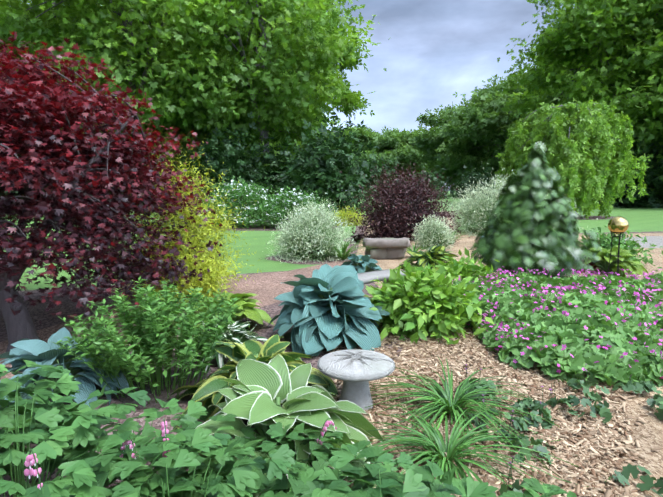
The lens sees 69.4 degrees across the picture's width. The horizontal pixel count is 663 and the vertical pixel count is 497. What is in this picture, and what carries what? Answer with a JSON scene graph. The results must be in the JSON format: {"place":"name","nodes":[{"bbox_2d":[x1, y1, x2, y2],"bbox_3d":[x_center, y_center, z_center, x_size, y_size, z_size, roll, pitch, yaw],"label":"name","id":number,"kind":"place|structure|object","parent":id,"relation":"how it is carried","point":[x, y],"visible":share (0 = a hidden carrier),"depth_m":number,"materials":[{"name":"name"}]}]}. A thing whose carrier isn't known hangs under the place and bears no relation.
{"place":"outdoors","nodes":[
{"label":"outdoors","id":0,"kind":"place"},
{"bbox_2d":[0,259,350,379],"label":"mulch path","id":1,"kind":"structure","parent":0,"point":[267,288],"depth_m":7.20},
{"bbox_2d":[0,31,223,351],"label":"japanese maple tree","id":2,"kind":"object","parent":1,"relation":"on","point":[84,209],"visible":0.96,"depth_m":4.53,"materials":[{"name":"red plant"}]},
{"bbox_2d":[312,239,376,259],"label":"daylily clump","id":3,"kind":"object","parent":1,"relation":"on","point":[344,252],"visible":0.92,"depth_m":10.15,"materials":[{"name":"green plant"}]},
{"bbox_2d":[21,0,573,190],"label":"sky","id":4,"kind":"structure","parent":0,"point":[435,50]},
{"bbox_2d":[311,105,332,129],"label":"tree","id":5,"kind":"object","parent":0,"point":[324,123],"depth_m":87.98,"materials":[{"name":"green plant"}]},
{"bbox_2d":[0,211,662,496],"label":"dark mulch bed","id":6,"kind":"object","parent":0,"point":[38,312],"depth_m":5.47,"materials":[{"name":"brown soil"}]},
{"bbox_2d":[0,364,88,478],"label":"bleeding heart plant","id":7,"kind":"object","parent":6,"relation":"on","point":[59,400],"visible":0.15,"depth_m":2.50,"materials":[{"name":"green plant"}]},
{"bbox_2d":[30,382,101,404],"bbox_3d":[-2.063,1.071,3.572,0.727,0.001,0.637,0,7,-1],"label":"soil patch","id":8,"kind":"object","parent":6,"relation":"on","point":[95,384],"depth_m":3.51,"materials":[{"name":"brown soil"}]},
{"bbox_2d":[0,327,146,406],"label":"blue hosta","id":9,"kind":"object","parent":6,"relation":"on","point":[38,352],"visible":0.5,"depth_m":3.44,"materials":[{"name":"teal plant"}]},
{"bbox_2d":[0,360,203,496],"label":"bleeding heart plant","id":10,"kind":"object","parent":6,"relation":"on","point":[90,420],"depth_m":1.93,"materials":[{"name":"green plant"}]},
{"bbox_2d":[19,398,255,496],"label":"bleeding heart plant","id":11,"kind":"object","parent":6,"relation":"on","point":[189,422],"visible":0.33,"depth_m":2.22,"materials":[{"name":"green plant"}]},
{"bbox_2d":[100,369,210,408],"bbox_3d":[-1.345,1.060,3.662,0.813,0.001,0.735,0,7,-1],"label":"soil patch","id":12,"kind":"object","parent":6,"relation":"on","point":[163,395],"depth_m":3.56,"materials":[{"name":"brown soil"}]},
{"bbox_2d":[49,276,239,403],"bbox_3d":[-1.304,0.627,3.652,1.322,0.890,1.252,0,7,-1],"label":"amsonia plant","id":13,"kind":"object","parent":12,"relation":"on","point":[153,345],"visible":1,"depth_m":3.47,"materials":[{"name":"green plant"}]},
{"bbox_2d":[113,135,265,308],"bbox_3d":[-2.149,-0.436,6.821,2.399,2.342,2.244,0,7,-1],"label":"golden shrub","id":14,"kind":"object","parent":6,"relation":"on","point":[201,233],"visible":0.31,"depth_m":6.61,"materials":[{"name":"yellow plant"}]},
{"bbox_2d":[52,418,351,496],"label":"bleeding heart plant","id":15,"kind":"object","parent":6,"relation":"on","point":[241,482],"depth_m":1.77,"materials":[{"name":"green plant"}]},
{"bbox_2d":[196,354,228,365],"bbox_3d":[-1.006,0.974,4.358,0.614,0.001,0.540,0,7,-1],"label":"soil patch","id":16,"kind":"object","parent":6,"relation":"on","point":[214,361],"depth_m":4.21,"materials":[{"name":"brown soil"}]},
{"bbox_2d":[175,293,274,335],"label":"hosta","id":17,"kind":"object","parent":6,"relation":"on","point":[246,309],"visible":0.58,"depth_m":5.17,"materials":[{"name":"green plant"}]},
{"bbox_2d":[201,321,256,330],"bbox_3d":[-1.152,0.863,5.264,0.622,0.001,0.540,0,7,-1],"label":"soil patch","id":18,"kind":"object","parent":6,"relation":"on","point":[252,325],"depth_m":5.36,"materials":[{"name":"brown soil"}]},
{"bbox_2d":[192,320,267,372],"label":"hosta","id":19,"kind":"object","parent":6,"relation":"on","point":[237,332],"visible":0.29,"depth_m":4.31,"materials":[{"name":"plant"}]},
{"bbox_2d":[167,334,337,428],"bbox_3d":[-0.513,0.899,3.350,1.211,0.589,1.003,-5,9,-35],"label":"hosta","id":20,"kind":"object","parent":6,"relation":"on","point":[206,392],"visible":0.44,"depth_m":3.33,"materials":[{"name":"green plant"}]},
{"bbox_2d":[241,404,282,425],"bbox_3d":[-0.526,1.093,3.390,0.720,0.001,0.669,0,7,-1],"label":"soil patch","id":21,"kind":"object","parent":6,"relation":"on","point":[245,421],"depth_m":3.12,"materials":[{"name":"brown soil"}]},
{"bbox_2d":[195,354,382,496],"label":"hosta","id":22,"kind":"object","parent":6,"relation":"on","point":[260,392],"visible":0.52,"depth_m":2.52,"materials":[{"name":"green plant"}]},
{"bbox_2d":[176,418,403,496],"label":"bleeding heart plant","id":23,"kind":"object","parent":6,"relation":"on","point":[277,432],"depth_m":2.20,"materials":[{"name":"green plant"}]},
{"bbox_2d":[264,255,351,264],"bbox_3d":[-0.462,0.227,10.519,2.041,0.001,1.623,0,7,-1],"label":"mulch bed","id":24,"kind":"object","parent":6,"relation":"on","point":[309,262],"visible":0.24,"depth_m":10.13,"materials":[{"name":"brown soil"}]},
{"bbox_2d":[260,195,358,263],"bbox_3d":[-0.452,-0.447,10.574,2.296,1.458,2.391,0,7,-1],"label":"variegated willow","id":25,"kind":"object","parent":24,"relation":"on","point":[306,235],"visible":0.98,"depth_m":10.32,"materials":[{"name":"green plant"}]},
{"bbox_2d":[259,434,371,491],"bbox_3d":[-0.095,1.182,2.663,0.840,0.001,0.778,0,7,-1],"label":"soil patch","id":26,"kind":"object","parent":6,"relation":"on","point":[310,463],"depth_m":2.61,"materials":[{"name":"brown soil"}]},
{"bbox_2d":[283,332,354,350],"bbox_3d":[-0.066,0.912,4.859,0.863,0.001,0.769,0,7,-1],"label":"soil patch","id":27,"kind":"object","parent":6,"relation":"on","point":[287,336],"depth_m":4.82,"materials":[{"name":"brown soil"}]},
{"bbox_2d":[268,264,389,355],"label":"hosta","id":28,"kind":"object","parent":6,"relation":"on","point":[327,306],"visible":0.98,"depth_m":4.59,"materials":[{"name":"teal plant"}]},
{"bbox_2d":[329,206,368,225],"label":"chartreuse shrub","id":29,"kind":"object","parent":6,"relation":"on","point":[343,215],"visible":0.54,"depth_m":20.29,"materials":[{"name":"yellow plant"}]},
{"bbox_2d":[343,235,362,242],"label":"purple bed","id":30,"kind":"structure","parent":6,"relation":"on","point":[353,236],"depth_m":14.75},
{"bbox_2d":[336,159,475,242],"bbox_3d":[2.267,-1.471,14.808,4.299,2.480,3.716,0,7,-1],"label":"purple-leaved shrub","id":31,"kind":"object","parent":30,"relation":"on","point":[395,212],"visible":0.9,"depth_m":14.38,"materials":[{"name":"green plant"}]},
{"bbox_2d":[447,268,662,386],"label":"geranium plant","id":32,"kind":"object","parent":6,"relation":"on","point":[549,324],"visible":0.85,"depth_m":4.42,"materials":[{"name":"green plant"}]},
{"label":"willow island bed","id":33,"kind":"object","parent":6,"relation":"on","visible":0},
{"bbox_2d":[443,160,591,235],"bbox_3d":[6.305,-1.736,16.578,5.135,2.612,4.434,0,7,-1],"label":"variegated willow","id":34,"kind":"object","parent":33,"relation":"on","point":[477,212],"visible":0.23,"depth_m":16.44,"materials":[{"name":"green plant"}]},
{"bbox_2d":[2,191,662,290],"bbox_3d":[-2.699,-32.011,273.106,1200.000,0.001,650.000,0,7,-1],"label":"lawn","id":35,"kind":"structure","parent":0,"point":[649,219],"depth_m":14.94,"materials":[{"name":"green plant"}]},
{"bbox_2d":[0,149,51,195],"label":"understory bush","id":36,"kind":"object","parent":35,"relation":"on","point":[21,190],"depth_m":37.61,"materials":[{"name":"green plant"}]},
{"bbox_2d":[0,0,58,87],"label":"tree","id":37,"kind":"object","parent":35,"relation":"on","point":[5,3],"visible":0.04,"depth_m":38.43,"materials":[{"name":"green plant"}]},
{"bbox_2d":[0,0,163,194],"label":"tree","id":38,"kind":"object","parent":35,"relation":"on","point":[56,16],"visible":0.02,"depth_m":44.48,"materials":[{"name":"green plant"}]},
{"bbox_2d":[29,4,139,166],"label":"tree","id":39,"kind":"object","parent":35,"relation":"on","point":[71,38],"depth_m":62.01,"materials":[{"name":"green plant"}]},
{"bbox_2d":[0,0,278,178],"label":"tree","id":40,"kind":"object","parent":35,"relation":"on","point":[108,37],"visible":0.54,"depth_m":33.23,"materials":[{"name":"green plant"}]},
{"bbox_2d":[99,129,192,204],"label":"understory bush","id":41,"kind":"object","parent":35,"relation":"on","point":[151,160],"depth_m":37.51,"materials":[{"name":"green plant"}]},
{"bbox_2d":[153,150,209,206],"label":"understory bush","id":42,"kind":"object","parent":35,"relation":"on","point":[179,177],"visible":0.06,"depth_m":38.53,"materials":[{"name":"green plant"}]},
{"bbox_2d":[32,0,354,162],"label":"tree","id":43,"kind":"object","parent":35,"relation":"on","point":[163,75],"visible":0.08,"depth_m":39.45,"materials":[{"name":"green plant"}]},
{"bbox_2d":[143,245,249,310],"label":"golden shrub","id":44,"kind":"object","parent":35,"relation":"on","point":[207,283],"visible":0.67,"depth_m":5.94,"materials":[{"name":"yellow plant"}]},
{"bbox_2d":[168,111,283,209],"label":"understory bush","id":45,"kind":"object","parent":35,"relation":"on","point":[237,161],"visible":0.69,"depth_m":36.49,"materials":[{"name":"green plant"}]},
{"bbox_2d":[182,224,339,230],"bbox_3d":[-2.813,-0.868,19.431,6.400,0.001,3.740,0,7,-1],"label":"viburnum bed","id":46,"kind":"object","parent":35,"relation":"on","point":[260,228],"visible":0.14,"depth_m":18.74,"materials":[{"name":"brown soil"}]},
{"bbox_2d":[191,175,283,229],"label":"viburnum shrub","id":47,"kind":"object","parent":46,"relation":"on","point":[241,194],"visible":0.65,"depth_m":18.97,"materials":[{"name":"green plant"}]},
{"bbox_2d":[196,180,276,222],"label":"viburnum flowers","id":48,"kind":"object","parent":47,"relation":"attached to","point":[236,201],"visible":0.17,"depth_m":18.84,"materials":[{"name":"white plant"}]},
{"bbox_2d":[243,186,345,229],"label":"viburnum shrub","id":49,"kind":"object","parent":46,"relation":"on","point":[276,208],"visible":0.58,"depth_m":18.40,"materials":[{"name":"green plant"}]},
{"bbox_2d":[253,188,329,223],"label":"viburnum flowers","id":50,"kind":"object","parent":49,"relation":"attached to","point":[283,201],"visible":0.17,"depth_m":18.43,"materials":[{"name":"white plant"}]},
{"bbox_2d":[136,0,389,191],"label":"tree","id":51,"kind":"object","parent":35,"relation":"on","point":[269,120],"visible":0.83,"depth_m":36.94,"materials":[{"name":"green plant"}]},
{"bbox_2d":[248,131,339,204],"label":"understory bush","id":52,"kind":"object","parent":35,"relation":"on","point":[273,174],"visible":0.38,"depth_m":38.63,"materials":[{"name":"green plant"}]},
{"bbox_2d":[269,0,379,171],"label":"tree","id":53,"kind":"object","parent":35,"relation":"on","point":[353,100],"visible":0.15,"depth_m":58.58,"materials":[{"name":"green plant"}]},
{"bbox_2d":[267,108,398,212],"bbox_3d":[-0.639,-6.098,35.017,10.120,7.952,8.654,5,9,37],"label":"understory bush","id":54,"kind":"object","parent":35,"relation":"on","point":[322,173],"visible":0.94,"depth_m":33.39,"materials":[{"name":"green plant"}]},
{"bbox_2d":[342,123,387,181],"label":"tree","id":55,"kind":"object","parent":35,"relation":"on","point":[361,134],"visible":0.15,"depth_m":139.79,"materials":[{"name":"green plant"}]},
{"bbox_2d":[354,149,410,199],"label":"understory bush","id":56,"kind":"object","parent":35,"relation":"on","point":[371,178],"visible":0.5,"depth_m":75.67,"materials":[{"name":"green plant"}]},
{"bbox_2d":[345,126,434,186],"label":"tree","id":57,"kind":"object","parent":35,"relation":"on","point":[400,146],"visible":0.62,"depth_m":131.75,"materials":[{"name":"green plant"}]},
{"bbox_2d":[395,128,455,185],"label":"tree","id":58,"kind":"object","parent":35,"relation":"on","point":[427,165],"visible":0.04,"depth_m":150.25,"materials":[{"name":"green plant"}]},
{"bbox_2d":[401,167,454,198],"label":"understory bush","id":59,"kind":"object","parent":35,"relation":"on","point":[435,183],"visible":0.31,"depth_m":77.08,"materials":[{"name":"green plant"}]},
{"bbox_2d":[440,177,459,193],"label":"tree","id":60,"kind":"object","parent":35,"relation":"on","point":[451,188],"depth_m":181.33,"materials":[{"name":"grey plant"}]},
{"bbox_2d":[411,101,493,189],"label":"tree","id":61,"kind":"object","parent":35,"relation":"on","point":[430,143],"visible":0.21,"depth_m":116.01,"materials":[{"name":"green plant"}]},
{"bbox_2d":[449,164,495,198],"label":"understory bush","id":62,"kind":"object","parent":35,"relation":"on","point":[475,177],"visible":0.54,"depth_m":78.13,"materials":[{"name":"green plant"}]},
{"bbox_2d":[429,74,527,194],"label":"tree","id":63,"kind":"object","parent":35,"relation":"on","point":[485,105],"visible":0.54,"depth_m":94.73,"materials":[{"name":"green plant"}]},
{"bbox_2d":[471,63,531,172],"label":"tree","id":64,"kind":"object","parent":35,"relation":"on","point":[520,69],"visible":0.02,"depth_m":98.77,"materials":[{"name":"green plant"}]},
{"bbox_2d":[497,85,542,152],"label":"tree","id":65,"kind":"object","parent":35,"relation":"on","point":[518,102],"depth_m":85.12,"materials":[{"name":"green plant"}]},
{"bbox_2d":[487,0,662,205],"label":"tree","id":66,"kind":"object","parent":35,"relation":"on","point":[566,37],"visible":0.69,"depth_m":40.97,"materials":[{"name":"green plant"}]},
{"bbox_2d":[512,14,639,150],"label":"tree","id":67,"kind":"object","parent":35,"relation":"on","point":[541,95],"visible":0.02,"depth_m":70.79,"materials":[{"name":"green plant"}]},
{"bbox_2d":[576,215,613,219],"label":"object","id":68,"kind":"object","parent":35,"relation":"on","point":[593,218],"visible":0.24,"depth_m":25.25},
{"bbox_2d":[492,97,650,219],"bbox_3d":[12.951,-4.868,26.577,6.617,6.474,6.467,-3,8,-25],"label":"weeping tree","id":69,"kind":"object","parent":68,"relation":"on","point":[587,159],"visible":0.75,"depth_m":24.52,"materials":[{"name":"green plant"}]},
{"bbox_2d":[532,0,662,180],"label":"tree","id":70,"kind":"object","parent":35,"relation":"on","point":[596,62],"visible":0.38,"depth_m":40.00,"materials":[{"name":"green plant"}]},
{"bbox_2d":[585,0,662,205],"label":"tree","id":71,"kind":"object","parent":35,"relation":"on","point":[623,41],"visible":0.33,"depth_m":39.34,"materials":[{"name":"green plant"}]},
{"bbox_2d":[597,124,662,207],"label":"understory bush","id":72,"kind":"object","parent":35,"relation":"on","point":[647,179],"visible":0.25,"depth_m":39.81,"materials":[{"name":"green plant"}]},
{"bbox_2d":[623,135,662,207],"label":"understory bush","id":73,"kind":"object","parent":35,"relation":"on","point":[654,151],"visible":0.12,"depth_m":40.79,"materials":[{"name":"green plant"}]},
{"bbox_2d":[334,217,662,496],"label":"soil ground","id":74,"kind":"structure","parent":0,"point":[653,465],"depth_m":3.46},
{"bbox_2d":[341,254,381,272],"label":"blue hosta","id":75,"kind":"object","parent":74,"relation":"on","point":[366,264],"visible":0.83,"depth_m":8.31,"materials":[{"name":"teal plant"}]},
{"bbox_2d":[260,444,497,496],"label":"bleeding heart plant","id":76,"kind":"object","parent":74,"relation":"on","point":[419,481],"visible":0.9,"depth_m":1.82,"materials":[{"name":"green plant"}]},
{"bbox_2d":[362,237,410,259],"bbox_3d":[1.195,0.015,10.489,1.049,0.521,0.618,0,7,-1],"label":"stone planter","id":77,"kind":"object","parent":74,"relation":"on","point":[390,248],"visible":0.92,"depth_m":10.32,"materials":[{"name":"grey stone"}]},
{"bbox_2d":[404,243,426,256],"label":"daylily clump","id":78,"kind":"object","parent":74,"relation":"on","point":[408,249],"visible":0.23,"depth_m":10.60,"materials":[{"name":"green plant"}]},
{"bbox_2d":[394,245,461,273],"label":"hosta","id":79,"kind":"object","parent":74,"relation":"on","point":[424,259],"visible":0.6,"depth_m":8.15,"materials":[{"name":"green plant"}]},
{"bbox_2d":[363,259,495,344],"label":"hosta","id":80,"kind":"object","parent":74,"relation":"on","point":[424,304],"visible":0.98,"depth_m":4.92,"materials":[{"name":"green plant"}]},
{"bbox_2d":[408,211,459,249],"bbox_3d":[2.594,-0.477,12.321,1.482,1.075,1.313,0,7,-1],"label":"variegated willow","id":81,"kind":"object","parent":74,"relation":"on","point":[429,235],"visible":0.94,"depth_m":12.20,"materials":[{"name":"green plant"}]},
{"bbox_2d":[445,226,467,243],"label":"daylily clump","id":82,"kind":"object","parent":74,"relation":"on","point":[456,235],"visible":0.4,"depth_m":13.25,"materials":[{"name":"green plant"}]},
{"bbox_2d":[424,248,503,284],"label":"chartreuse plant","id":83,"kind":"object","parent":74,"relation":"on","point":[470,269],"visible":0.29,"depth_m":6.55,"materials":[{"name":"green plant"}]},
{"bbox_2d":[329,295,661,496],"bbox_3d":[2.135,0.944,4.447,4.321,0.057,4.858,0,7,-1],"label":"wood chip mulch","id":84,"kind":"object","parent":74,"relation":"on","point":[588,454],"visible":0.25,"depth_m":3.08,"materials":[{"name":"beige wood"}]},
{"bbox_2d":[357,269,405,285],"bbox_3d":[0.506,0.546,6.051,1.110,0.465,0.337,-6,9,-40],"label":"concrete bench","id":85,"kind":"object","parent":84,"relation":"on","point":[366,277],"visible":0.19,"depth_m":5.98,"materials":[{"name":"grey concrete"}]},
{"bbox_2d":[331,405,588,494],"bbox_3d":[0.594,1.050,2.740,1.428,0.229,1.569,-5,9,-36],"label":"daylily clump","id":86,"kind":"object","parent":84,"relation":"on","point":[440,446],"visible":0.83,"depth_m":2.62,"materials":[{"name":"green plant"}]},
{"bbox_2d":[365,357,562,478],"bbox_3d":[0.840,0.992,3.269,1.528,0.215,1.610,0,7,-1],"label":"daylily clump","id":87,"kind":"object","parent":84,"relation":"on","point":[453,407],"visible":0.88,"depth_m":3.22,"materials":[{"name":"green plant"}]},
{"bbox_2d":[455,368,495,399],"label":"groundcover plant","id":88,"kind":"object","parent":84,"relation":"on","point":[475,387],"visible":0.15,"depth_m":3.47,"materials":[{"name":"green plant"}]},
{"bbox_2d":[459,364,507,404],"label":"groundcover plant","id":89,"kind":"object","parent":84,"relation":"on","point":[485,385],"visible":0.58,"depth_m":3.45,"materials":[{"name":"green plant"}]},
{"bbox_2d":[462,394,533,437],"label":"groundcover plant","id":90,"kind":"object","parent":84,"relation":"on","point":[520,423],"visible":0.73,"depth_m":2.98,"materials":[{"name":"green plant"}]},
{"bbox_2d":[492,456,550,496],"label":"groundcover plant","id":91,"kind":"object","parent":84,"relation":"on","point":[516,487],"visible":0.44,"depth_m":2.31,"materials":[{"name":"green plant"}]},
{"bbox_2d":[493,410,554,464],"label":"groundcover plant","id":92,"kind":"object","parent":84,"relation":"on","point":[538,445],"visible":0.71,"depth_m":2.72,"materials":[{"name":"green plant"}]},
{"bbox_2d":[512,386,553,429],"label":"groundcover plant","id":93,"kind":"object","parent":84,"relation":"on","point":[524,404],"visible":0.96,"depth_m":3.11,"materials":[{"name":"green plant"}]},
{"bbox_2d":[545,377,612,423],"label":"groundcover plant","id":94,"kind":"object","parent":84,"relation":"on","point":[602,409],"visible":0.98,"depth_m":3.23,"materials":[{"name":"green plant"}]},
{"bbox_2d":[563,364,609,401],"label":"groundcover plant","id":95,"kind":"object","parent":84,"relation":"on","point":[585,386],"visible":0.98,"depth_m":3.52,"materials":[{"name":"green plant"}]},
{"bbox_2d":[466,141,601,277],"bbox_3d":[3.240,-0.562,7.705,2.089,2.278,2.176,0,7,-1],"label":"conical shrub","id":96,"kind":"object","parent":74,"relation":"on","point":[529,226],"visible":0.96,"depth_m":7.39,"materials":[{"name":"green plant"}]},
{"bbox_2d":[498,478,576,496],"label":"bleeding heart plant","id":97,"kind":"object","parent":74,"relation":"on","point":[533,484],"visible":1,"depth_m":1.98,"materials":[{"name":"green plant"}]},
{"bbox_2d":[579,260,600,272],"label":"plant","id":98,"kind":"object","parent":74,"relation":"on","point":[591,264],"visible":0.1,"depth_m":8.74,"materials":[{"name":"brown plant"}]},
{"bbox_2d":[584,245,647,276],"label":"hosta","id":99,"kind":"object","parent":74,"relation":"on","point":[626,262],"visible":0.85,"depth_m":8.54,"materials":[{"name":"green plant"}]},
{"bbox_2d":[607,216,628,275],"bbox_3d":[4.724,0.003,7.942,0.299,1.080,0.299,0,7,-1],"label":"gazing ball on stand","id":100,"kind":"object","parent":74,"relation":"on","point":[618,225],"visible":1,"depth_m":7.83,"materials":[{"name":"gold metal"}]},
{"bbox_2d":[577,226,662,271],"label":"green mound","id":101,"kind":"object","parent":74,"relation":"on","point":[606,244],"visible":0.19,"depth_m":9.46,"materials":[{"name":"green plant"}]},
{"bbox_2d":[605,464,662,496],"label":"groundcover plant","id":102,"kind":"object","parent":74,"relation":"on","point":[647,480],"visible":0.94,"depth_m":2.43,"materials":[{"name":"green plant"}]},
{"bbox_2d":[611,375,662,393],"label":"ground cover plant","id":103,"kind":"object","parent":74,"relation":"on","point":[648,386],"visible":0.98,"depth_m":3.51,"materials":[{"name":"green plant"}]},
{"bbox_2d":[641,269,662,284],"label":"geranium plant","id":104,"kind":"object","parent":74,"relation":"on","point":[656,276],"visible":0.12,"depth_m":6.77,"materials":[{"name":"green plant"}]},
{"bbox_2d":[646,394,662,419],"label":"ground cover plant","id":105,"kind":"object","parent":74,"relation":"on","point":[656,399],"visible":1,"depth_m":3.25,"materials":[{"name":"green plant"}]},
{"bbox_2d":[606,236,662,247],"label":"gravel path","id":106,"kind":"structure","parent":0,"point":[656,240],"depth_m":13.96,"materials":[{"name":"grey gravel"}]},
{"label":"soil patch on the ground","id":107,"kind":"object","parent":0,"visible":0},
{"bbox_2d":[317,349,394,409],"bbox_3d":[0.171,0.927,3.344,0.541,0.367,0.541,0,7,-1],"label":"birdbath","id":108,"kind":"object","parent":107,"relation":"on","point":[356,371],"visible":0.94,"depth_m":3.26,"materials":[{"name":"stone"}]}
]}

